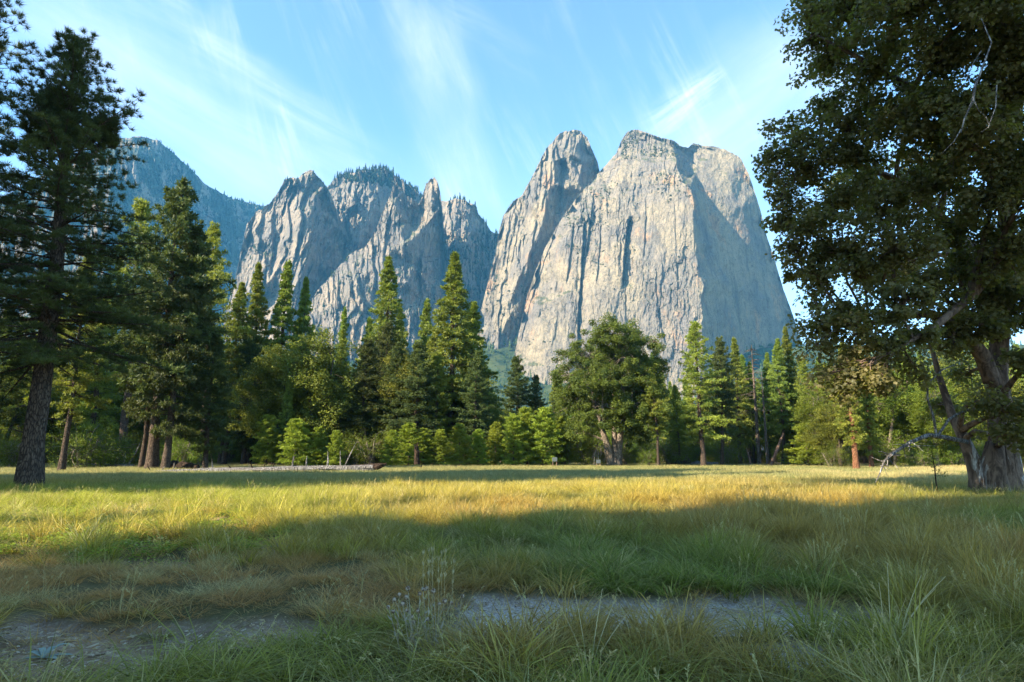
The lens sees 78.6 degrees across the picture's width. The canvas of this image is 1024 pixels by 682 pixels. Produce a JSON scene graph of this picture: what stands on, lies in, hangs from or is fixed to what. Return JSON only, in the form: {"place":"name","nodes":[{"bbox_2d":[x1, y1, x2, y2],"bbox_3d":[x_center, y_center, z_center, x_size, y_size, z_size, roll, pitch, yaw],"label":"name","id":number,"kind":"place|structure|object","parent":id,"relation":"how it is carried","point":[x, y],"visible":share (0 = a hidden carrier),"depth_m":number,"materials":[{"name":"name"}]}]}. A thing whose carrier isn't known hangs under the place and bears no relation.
{"place":"outdoors","nodes":[
{"label":"outdoors","id":0,"kind":"place"},
{"bbox_2d":[0,136,263,343],"bbox_3d":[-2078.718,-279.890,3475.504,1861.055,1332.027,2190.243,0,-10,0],"label":"mountain","id":1,"kind":"structure","parent":0,"point":[157,156],"depth_m":3029.46,"materials":[{"name":"grey stone"}]},
{"bbox_2d":[224,170,350,348],"bbox_3d":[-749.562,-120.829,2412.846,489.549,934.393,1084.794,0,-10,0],"label":"mountain","id":2,"kind":"structure","parent":0,"point":[319,242],"depth_m":2145.63,"materials":[{"name":"grey stone"}]},
{"bbox_2d":[305,177,447,362],"bbox_3d":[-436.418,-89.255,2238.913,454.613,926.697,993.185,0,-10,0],"label":"mountain","id":3,"kind":"structure","parent":0,"point":[409,231],"depth_m":1991.44,"materials":[{"name":"grey stone"}]},
{"bbox_2d":[327,168,497,337],"bbox_3d":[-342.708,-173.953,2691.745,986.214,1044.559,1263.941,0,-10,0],"label":"mountain","id":4,"kind":"structure","parent":0,"point":[359,206],"depth_m":2429.26,"materials":[{"name":"grey stone"}]},
{"bbox_2d":[422,545,455,637],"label":"seed grass","id":5,"kind":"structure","parent":0,"point":[438,580],"depth_m":5.55,"materials":[{"name":"plant"}]},
{"bbox_2d":[0,345,1023,681],"bbox_3d":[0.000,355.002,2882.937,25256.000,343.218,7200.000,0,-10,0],"label":"ground","id":6,"kind":"structure","parent":0,"point":[208,619],"depth_m":6.63,"materials":[{"name":"grey gravel"}]},
{"bbox_2d":[0,0,45,303],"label":"ponderosa pine","id":7,"kind":"object","parent":6,"relation":"on","point":[3,45],"visible":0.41,"depth_m":40.70,"materials":[{"name":"green plant"}]},
{"bbox_2d":[0,427,50,467],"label":"bush","id":8,"kind":"object","parent":6,"relation":"on","point":[9,461],"visible":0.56,"depth_m":68.24,"materials":[{"name":"green plant"}]},
{"bbox_2d":[0,366,56,461],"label":"broadleaf tree","id":9,"kind":"object","parent":6,"relation":"on","point":[16,415],"visible":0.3,"depth_m":99.12,"materials":[{"name":"green plant"}]},
{"bbox_2d":[0,285,87,440],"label":"pine","id":10,"kind":"object","parent":6,"relation":"on","point":[27,397],"visible":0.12,"depth_m":79.15,"materials":[{"name":"green plant"}]},
{"bbox_2d":[23,643,72,658],"bbox_3d":[-3.834,2.574,5.194,0.380,0.087,0.185,0,-10,0],"label":"rosette plant","id":11,"kind":"object","parent":6,"relation":"on","point":[37,652],"visible":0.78,"depth_m":5.18,"materials":[{"name":"green plant"}]},
{"bbox_2d":[19,374,78,463],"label":"broadleaf tree","id":12,"kind":"object","parent":6,"relation":"on","point":[53,409],"visible":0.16,"depth_m":94.50,"materials":[{"name":"plant"}]},
{"bbox_2d":[28,256,117,469],"bbox_3d":[-42.489,1.892,60.956,7.171,21.579,5.990,8,-14,-35],"label":"pine","id":13,"kind":"object","parent":6,"relation":"on","point":[71,389],"visible":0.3,"depth_m":60.05,"materials":[{"name":"green plant"}]},
{"bbox_2d":[45,416,119,467],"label":"bush","id":14,"kind":"object","parent":6,"relation":"on","point":[85,455],"visible":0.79,"depth_m":68.06,"materials":[{"name":"green plant"}]},
{"bbox_2d":[63,285,127,463],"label":"pine","id":15,"kind":"object","parent":6,"relation":"on","point":[96,386],"visible":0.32,"depth_m":84.23,"materials":[{"name":"green plant"}]},
{"bbox_2d":[55,422,141,467],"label":"bush","id":16,"kind":"object","parent":6,"relation":"on","point":[109,455],"visible":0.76,"depth_m":70.50,"materials":[{"name":"green plant"}]},
{"bbox_2d":[0,26,201,485],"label":"ponderosa pine","id":17,"kind":"object","parent":6,"relation":"on","point":[63,124],"visible":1,"depth_m":31.41,"materials":[{"name":"green plant"}]},
{"bbox_2d":[58,361,166,457],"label":"broadleaf tree","id":18,"kind":"object","parent":6,"relation":"on","point":[115,414],"visible":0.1,"depth_m":95.32,"materials":[{"name":"green plant"}]},
{"bbox_2d":[99,427,160,464],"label":"bush","id":19,"kind":"object","parent":6,"relation":"on","point":[132,451],"visible":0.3,"depth_m":74.80,"materials":[{"name":"green plant"}]},
{"bbox_2d":[87,196,176,463],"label":"pine","id":20,"kind":"object","parent":6,"relation":"on","point":[143,206],"visible":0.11,"depth_m":78.94,"materials":[{"name":"green plant"}]},
{"bbox_2d":[111,276,175,467],"bbox_3d":[-38.301,3.219,65.942,6.282,20.708,6.262,1,-10,-6],"label":"pine","id":21,"kind":"object","parent":6,"relation":"on","point":[127,404],"visible":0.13,"depth_m":64.84,"materials":[{"name":"green plant"}]},
{"bbox_2d":[101,176,236,468],"bbox_3d":[-34.496,-2.062,63.402,10.838,30.301,10.986,-5,-12,28],"label":"pine","id":22,"kind":"object","parent":6,"relation":"on","point":[181,214],"visible":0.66,"depth_m":62.55,"materials":[{"name":"green plant"}]},
{"bbox_2d":[131,224,219,468],"bbox_3d":[-32.864,0.151,62.206,7.908,25.487,7.290,-6,-12,29],"label":"pine","id":23,"kind":"object","parent":6,"relation":"on","point":[173,386],"visible":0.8,"depth_m":61.03,"materials":[{"name":"green plant"}]},
{"bbox_2d":[160,431,211,464],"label":"bush","id":24,"kind":"object","parent":6,"relation":"on","point":[183,450],"visible":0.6,"depth_m":72.20,"materials":[{"name":"green plant"}]},
{"bbox_2d":[178,330,240,467],"bbox_3d":[-30.628,5.937,63.882,5.923,14.630,5.482,3,-11,-18],"label":"pine","id":25,"kind":"object","parent":6,"relation":"on","point":[219,375],"visible":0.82,"depth_m":63.32,"materials":[{"name":"green plant"}]},
{"bbox_2d":[183,220,250,464],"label":"pine","id":26,"kind":"object","parent":6,"relation":"on","point":[213,233],"visible":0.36,"depth_m":90.07,"materials":[{"name":"green plant"}]},
{"bbox_2d":[211,282,256,464],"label":"fir","id":27,"kind":"object","parent":6,"relation":"on","point":[239,295],"visible":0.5,"depth_m":93.39,"materials":[{"name":"green plant"}]},
{"bbox_2d":[220,335,273,464],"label":"pine","id":28,"kind":"object","parent":6,"relation":"on","point":[249,342],"visible":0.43,"depth_m":91.09,"materials":[{"name":"green plant"}]},
{"bbox_2d":[221,262,274,463],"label":"fir","id":29,"kind":"object","parent":6,"relation":"on","point":[255,308],"visible":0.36,"depth_m":97.09,"materials":[{"name":"green plant"}]},
{"bbox_2d":[146,440,386,471],"bbox_3d":[-21.097,10.058,54.552,20.129,3.122,1.204,1,-10,-5],"label":"fallen log","id":30,"kind":"object","parent":6,"relation":"on","point":[374,466],"visible":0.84,"depth_m":54.42,"materials":[{"name":"grey wood"}]},
{"bbox_2d":[249,414,285,464],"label":"young pine","id":31,"kind":"object","parent":6,"relation":"on","point":[266,437],"visible":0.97,"depth_m":80.19,"materials":[{"name":"green plant"}]},
{"bbox_2d":[225,343,320,464],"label":"broadleaf tree","id":32,"kind":"object","parent":6,"relation":"on","point":[253,406],"visible":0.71,"depth_m":87.79,"materials":[{"name":"green plant"}]},
{"bbox_2d":[257,259,299,417],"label":"fir","id":33,"kind":"object","parent":6,"relation":"on","point":[286,291],"visible":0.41,"depth_m":98.63,"materials":[{"name":"green plant"}]},
{"bbox_2d":[273,373,294,456],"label":"fir","id":34,"kind":"object","parent":6,"relation":"on","point":[288,399],"visible":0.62,"depth_m":83.80,"materials":[{"name":"plant"}]},
{"bbox_2d":[275,418,320,465],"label":"young pine","id":35,"kind":"object","parent":6,"relation":"on","point":[299,430],"visible":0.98,"depth_m":77.95,"materials":[{"name":"green plant"}]},
{"bbox_2d":[279,276,320,461],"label":"fir","id":36,"kind":"object","parent":6,"relation":"on","point":[305,318],"visible":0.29,"depth_m":100.56,"materials":[{"name":"plant"}]},
{"bbox_2d":[260,324,369,463],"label":"broadleaf tree","id":37,"kind":"object","parent":6,"relation":"on","point":[314,381],"visible":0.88,"depth_m":86.58,"materials":[{"name":"green plant"}]},
{"bbox_2d":[303,425,330,464],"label":"young pine","id":38,"kind":"object","parent":6,"relation":"on","point":[319,440],"visible":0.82,"depth_m":82.41,"materials":[{"name":"green plant"}]},
{"bbox_2d":[323,430,347,464],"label":"young pine","id":39,"kind":"object","parent":6,"relation":"on","point":[335,447],"visible":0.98,"depth_m":78.66,"materials":[{"name":"green plant"}]},
{"bbox_2d":[320,430,385,464],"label":"bush","id":40,"kind":"object","parent":6,"relation":"on","point":[348,454],"visible":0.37,"depth_m":83.70,"materials":[{"name":"green plant"}]},
{"bbox_2d":[334,338,385,462],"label":"pine","id":41,"kind":"object","parent":6,"relation":"on","point":[368,355],"visible":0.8,"depth_m":88.21,"materials":[{"name":"green plant"}]},
{"bbox_2d":[342,423,400,464],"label":"bush","id":42,"kind":"object","parent":6,"relation":"on","point":[368,456],"visible":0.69,"depth_m":82.61,"materials":[{"name":"green plant"}]},
{"bbox_2d":[351,256,408,462],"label":"fir","id":43,"kind":"object","parent":6,"relation":"on","point":[387,291],"visible":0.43,"depth_m":102.17,"materials":[{"name":"green plant"}]},
{"bbox_2d":[361,320,403,462],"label":"pine","id":44,"kind":"object","parent":6,"relation":"on","point":[387,331],"visible":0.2,"depth_m":95.92,"materials":[{"name":"green plant"}]},
{"bbox_2d":[374,429,403,465],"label":"young pine","id":45,"kind":"object","parent":6,"relation":"on","point":[391,444],"visible":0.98,"depth_m":77.11,"materials":[{"name":"green plant"}]},
{"bbox_2d":[371,341,418,460],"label":"pine","id":46,"kind":"object","parent":6,"relation":"on","point":[397,348],"visible":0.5,"depth_m":87.89,"materials":[{"name":"green plant"}]},
{"bbox_2d":[367,345,429,463],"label":"broadleaf tree","id":47,"kind":"object","parent":6,"relation":"on","point":[391,386],"visible":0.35,"depth_m":87.57,"materials":[{"name":"green plant"}]},
{"bbox_2d":[387,422,430,465],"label":"young pine","id":48,"kind":"object","parent":6,"relation":"on","point":[408,432],"visible":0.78,"depth_m":80.29,"materials":[{"name":"green plant"}]},
{"bbox_2d":[388,341,441,447],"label":"pine","id":49,"kind":"object","parent":6,"relation":"on","point":[415,381],"visible":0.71,"depth_m":85.11,"materials":[{"name":"green plant"}]},
{"bbox_2d":[410,427,433,465],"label":"young pine","id":50,"kind":"object","parent":6,"relation":"on","point":[426,438],"visible":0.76,"depth_m":80.70,"materials":[{"name":"green plant"}]},
{"bbox_2d":[386,585,463,661],"bbox_3d":[-0.693,2.173,4.854,0.645,0.602,0.398,0,-10,0],"label":"thistle","id":51,"kind":"object","parent":6,"relation":"on","point":[408,611],"visible":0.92,"depth_m":4.86,"materials":[{"name":"green plant"}]},
{"bbox_2d":[411,298,444,416],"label":"fir","id":52,"kind":"object","parent":6,"relation":"on","point":[425,318],"visible":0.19,"depth_m":110.48,"materials":[{"name":"plant"}]},
{"bbox_2d":[418,351,452,463],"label":"pine","id":53,"kind":"object","parent":6,"relation":"on","point":[438,368],"visible":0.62,"depth_m":87.41,"materials":[{"name":"green plant"}]},
{"bbox_2d":[425,429,451,465],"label":"young pine","id":54,"kind":"object","parent":6,"relation":"on","point":[439,449],"visible":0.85,"depth_m":80.83,"materials":[{"name":"green plant"}]},
{"bbox_2d":[0,545,887,679],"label":"debris","id":55,"kind":"object","parent":6,"relation":"on","point":[191,640],"visible":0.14,"depth_m":5.82,"materials":[{"name":"grey gravel"}]},
{"bbox_2d":[418,251,497,463],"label":"fir","id":56,"kind":"object","parent":6,"relation":"on","point":[451,338],"visible":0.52,"depth_m":92.17,"materials":[{"name":"green plant"}]},
{"bbox_2d":[436,422,479,465],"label":"young pine","id":57,"kind":"object","parent":6,"relation":"on","point":[461,437],"visible":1,"depth_m":77.69,"materials":[{"name":"green plant"}]},
{"bbox_2d":[449,350,497,464],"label":"pine","id":58,"kind":"object","parent":6,"relation":"on","point":[473,424],"visible":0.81,"depth_m":85.46,"materials":[{"name":"green plant"}]},
{"bbox_2d":[444,301,503,421],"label":"fir","id":59,"kind":"object","parent":6,"relation":"on","point":[474,307],"visible":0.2,"depth_m":96.42,"materials":[{"name":"green plant"}]},
{"bbox_2d":[466,429,490,465],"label":"young pine","id":60,"kind":"object","parent":6,"relation":"on","point":[478,443],"visible":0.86,"depth_m":79.53,"materials":[{"name":"green plant"}]},
{"bbox_2d":[0,354,984,463],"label":"forest","id":61,"kind":"object","parent":6,"relation":"on","point":[233,457],"visible":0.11,"depth_m":101.47,"materials":[{"name":"green plant"}]},
{"bbox_2d":[483,408,509,458],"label":"broadleaf tree","id":62,"kind":"object","parent":6,"relation":"on","point":[500,419],"visible":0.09,"depth_m":90.24,"materials":[{"name":"plant"}]},
{"bbox_2d":[485,421,508,465],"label":"young pine","id":63,"kind":"object","parent":6,"relation":"on","point":[495,427],"visible":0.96,"depth_m":81.79,"materials":[{"name":"green plant"}]},
{"bbox_2d":[0,461,1023,681],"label":"grass","id":64,"kind":"structure","parent":6,"relation":"on","point":[729,520],"depth_m":8.23,"materials":[{"name":"green plant"}]},
{"bbox_2d":[496,412,530,465],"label":"young pine","id":65,"kind":"object","parent":6,"relation":"on","point":[511,424],"visible":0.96,"depth_m":80.73,"materials":[{"name":"green plant"}]},
{"bbox_2d":[495,355,539,438],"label":"pine","id":66,"kind":"object","parent":6,"relation":"on","point":[517,367],"visible":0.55,"depth_m":103.52,"materials":[{"name":"green plant"}]},
{"bbox_2d":[508,406,548,464],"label":"young pine","id":67,"kind":"object","parent":6,"relation":"on","point":[525,413],"visible":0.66,"depth_m":82.22,"materials":[{"name":"green plant"}]},
{"bbox_2d":[524,375,551,444],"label":"pine","id":68,"kind":"object","parent":6,"relation":"on","point":[536,401],"visible":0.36,"depth_m":105.32,"materials":[{"name":"green plant"}]},
{"bbox_2d":[524,406,565,464],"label":"young pine","id":69,"kind":"object","parent":6,"relation":"on","point":[544,426],"visible":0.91,"depth_m":81.72,"materials":[{"name":"green plant"}]},
{"bbox_2d":[545,416,572,464],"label":"young pine","id":70,"kind":"object","parent":6,"relation":"on","point":[560,424],"visible":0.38,"depth_m":86.46,"materials":[{"name":"green plant"}]},
{"bbox_2d":[559,431,612,464],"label":"bush","id":71,"kind":"object","parent":6,"relation":"on","point":[591,447],"visible":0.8,"depth_m":84.18,"materials":[{"name":"green plant"}]},
{"bbox_2d":[548,312,683,465],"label":"oak tree","id":72,"kind":"object","parent":6,"relation":"on","point":[614,376],"visible":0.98,"depth_m":82.42,"materials":[{"name":"green plant"}]},
{"bbox_2d":[622,439,645,464],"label":"bush","id":73,"kind":"object","parent":6,"relation":"on","point":[626,454],"visible":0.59,"depth_m":88.27,"materials":[{"name":"green plant"}]},
{"bbox_2d":[639,372,669,465],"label":"pine","id":74,"kind":"object","parent":6,"relation":"on","point":[656,419],"visible":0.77,"depth_m":79.51,"materials":[{"name":"green plant"}]},
{"bbox_2d":[639,436,694,464],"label":"bush","id":75,"kind":"object","parent":6,"relation":"on","point":[670,452],"visible":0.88,"depth_m":89.95,"materials":[{"name":"green plant"}]},
{"bbox_2d":[665,385,690,460],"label":"pine","id":76,"kind":"object","parent":6,"relation":"on","point":[679,432],"visible":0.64,"depth_m":91.07,"materials":[{"name":"green plant"}]},
{"bbox_2d":[669,321,735,465],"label":"pine","id":77,"kind":"object","parent":6,"relation":"on","point":[693,372],"visible":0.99,"depth_m":81.81,"materials":[{"name":"green plant"}]},
{"bbox_2d":[701,336,740,464],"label":"pine","id":78,"kind":"object","parent":6,"relation":"on","point":[728,395],"visible":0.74,"depth_m":87.28,"materials":[{"name":"green plant"}]},
{"bbox_2d":[705,435,748,463],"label":"bush","id":79,"kind":"object","parent":6,"relation":"on","point":[729,455],"visible":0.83,"depth_m":89.88,"materials":[{"name":"green plant"}]},
{"bbox_2d":[723,336,764,463],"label":"fir","id":80,"kind":"object","parent":6,"relation":"on","point":[742,429],"visible":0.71,"depth_m":94.43,"materials":[{"name":"green plant"}]},
{"bbox_2d":[741,362,763,463],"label":"fir","id":81,"kind":"object","parent":6,"relation":"on","point":[749,370],"visible":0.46,"depth_m":96.01,"materials":[{"name":"plant"}]},
{"bbox_2d":[737,344,769,463],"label":"dead tree","id":82,"kind":"object","parent":6,"relation":"on","point":[758,449],"visible":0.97,"depth_m":92.47,"materials":[{"name":"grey wood"}]},
{"bbox_2d":[753,371,775,463],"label":"dead tree","id":83,"kind":"object","parent":6,"relation":"on","point":[766,447],"visible":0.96,"depth_m":90.01,"materials":[{"name":"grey wood"}]},
{"bbox_2d":[751,352,786,460],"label":"fir","id":84,"kind":"object","parent":6,"relation":"on","point":[766,368],"visible":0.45,"depth_m":98.22,"materials":[{"name":"plant"}]},
{"bbox_2d":[759,338,799,463],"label":"fir","id":85,"kind":"object","parent":6,"relation":"on","point":[776,371],"visible":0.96,"depth_m":91.43,"materials":[{"name":"green plant"}]},
{"bbox_2d":[769,326,804,463],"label":"fir","id":86,"kind":"object","parent":6,"relation":"on","point":[791,366],"visible":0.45,"depth_m":93.34,"materials":[{"name":"green plant"}]},
{"bbox_2d":[784,423,826,465],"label":"young pine","id":87,"kind":"object","parent":6,"relation":"on","point":[803,456],"visible":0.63,"depth_m":83.06,"materials":[{"name":"green plant"}]},
{"bbox_2d":[789,358,824,449],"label":"pine","id":88,"kind":"object","parent":6,"relation":"on","point":[800,369],"visible":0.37,"depth_m":90.64,"materials":[{"name":"green plant"}]},
{"bbox_2d":[793,384,837,464],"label":"broadleaf tree","id":89,"kind":"object","parent":6,"relation":"on","point":[805,407],"visible":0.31,"depth_m":84.71,"materials":[{"name":"green plant"}]},
{"bbox_2d":[795,402,863,466],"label":"broadleaf tree","id":90,"kind":"object","parent":6,"relation":"on","point":[822,435],"visible":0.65,"depth_m":77.82,"materials":[{"name":"green plant"}]},
{"bbox_2d":[809,440,851,466],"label":"bush","id":91,"kind":"object","parent":6,"relation":"on","point":[831,456],"visible":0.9,"depth_m":72.65,"materials":[{"name":"green plant"}]},
{"bbox_2d":[833,343,868,468],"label":"cedar","id":92,"kind":"object","parent":6,"relation":"on","point":[856,437],"visible":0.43,"depth_m":67.19,"materials":[{"name":"green plant"}]},
{"bbox_2d":[858,381,885,466],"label":"cedar","id":93,"kind":"object","parent":6,"relation":"on","point":[869,422],"visible":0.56,"depth_m":68.72,"materials":[{"name":"green plant"}]},
{"bbox_2d":[844,374,929,466],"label":"broadleaf tree","id":94,"kind":"object","parent":6,"relation":"on","point":[890,414],"visible":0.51,"depth_m":78.38,"materials":[{"name":"green plant"}]},
{"bbox_2d":[751,0,1023,492],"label":"old oak","id":95,"kind":"object","parent":6,"relation":"on","point":[986,274],"visible":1,"depth_m":22.81,"materials":[{"name":"green plant"}]},
{"bbox_2d":[865,436,925,465],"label":"bush","id":96,"kind":"object","parent":6,"relation":"on","point":[887,450],"visible":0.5,"depth_m":76.34,"materials":[{"name":"green plant"}]},
{"bbox_2d":[906,444,940,466],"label":"bush","id":97,"kind":"object","parent":6,"relation":"on","point":[918,458],"visible":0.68,"depth_m":70.64,"materials":[{"name":"green plant"}]},
{"bbox_2d":[875,363,986,464],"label":"broadleaf tree","id":98,"kind":"object","parent":6,"relation":"on","point":[919,387],"visible":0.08,"depth_m":87.53,"materials":[{"name":"plant"}]},
{"bbox_2d":[905,378,986,465],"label":"broadleaf tree","id":99,"kind":"object","parent":6,"relation":"on","point":[922,415],"visible":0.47,"depth_m":74.28,"materials":[{"name":"green plant"}]},
{"bbox_2d":[924,363,986,464],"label":"broadleaf tree","id":100,"kind":"object","parent":6,"relation":"on","point":[959,389],"visible":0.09,"depth_m":85.88,"materials":[{"name":"green plant"}]},
{"bbox_2d":[929,440,981,465],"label":"bush","id":101,"kind":"object","parent":6,"relation":"on","point":[954,455],"visible":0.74,"depth_m":74.29,"materials":[{"name":"green plant"}]},
{"bbox_2d":[971,376,1023,441],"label":"tree","id":102,"kind":"object","parent":6,"relation":"on","point":[1018,384],"visible":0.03,"depth_m":73.50,"materials":[{"name":"plant"}]},
{"bbox_2d":[0,0,1023,345],"label":"sky","id":103,"kind":"structure","parent":0,"point":[470,96],"materials":[{"name":"blue"}]},
{"bbox_2d":[478,130,599,349],"bbox_3d":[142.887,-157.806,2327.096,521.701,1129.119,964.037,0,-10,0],"label":"mountain","id":104,"kind":"structure","parent":0,"point":[567,171],"depth_m":2062.00,"materials":[{"name":"stone"}]},
{"bbox_2d":[67,130,1022,417],"label":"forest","id":105,"kind":"object","parent":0,"point":[350,177],"depth_m":2314.12,"materials":[{"name":"green plant"}]},
{"bbox_2d":[514,129,801,401],"bbox_3d":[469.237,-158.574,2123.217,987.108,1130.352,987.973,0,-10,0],"label":"mountain","id":106,"kind":"structure","parent":0,"point":[720,277],"depth_m":1824.12,"materials":[{"name":"stone"}]},
{"bbox_2d":[866,563,945,646],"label":"arching grass","id":107,"kind":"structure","parent":0,"point":[925,597],"depth_m":5.10,"materials":[{"name":"plant"}]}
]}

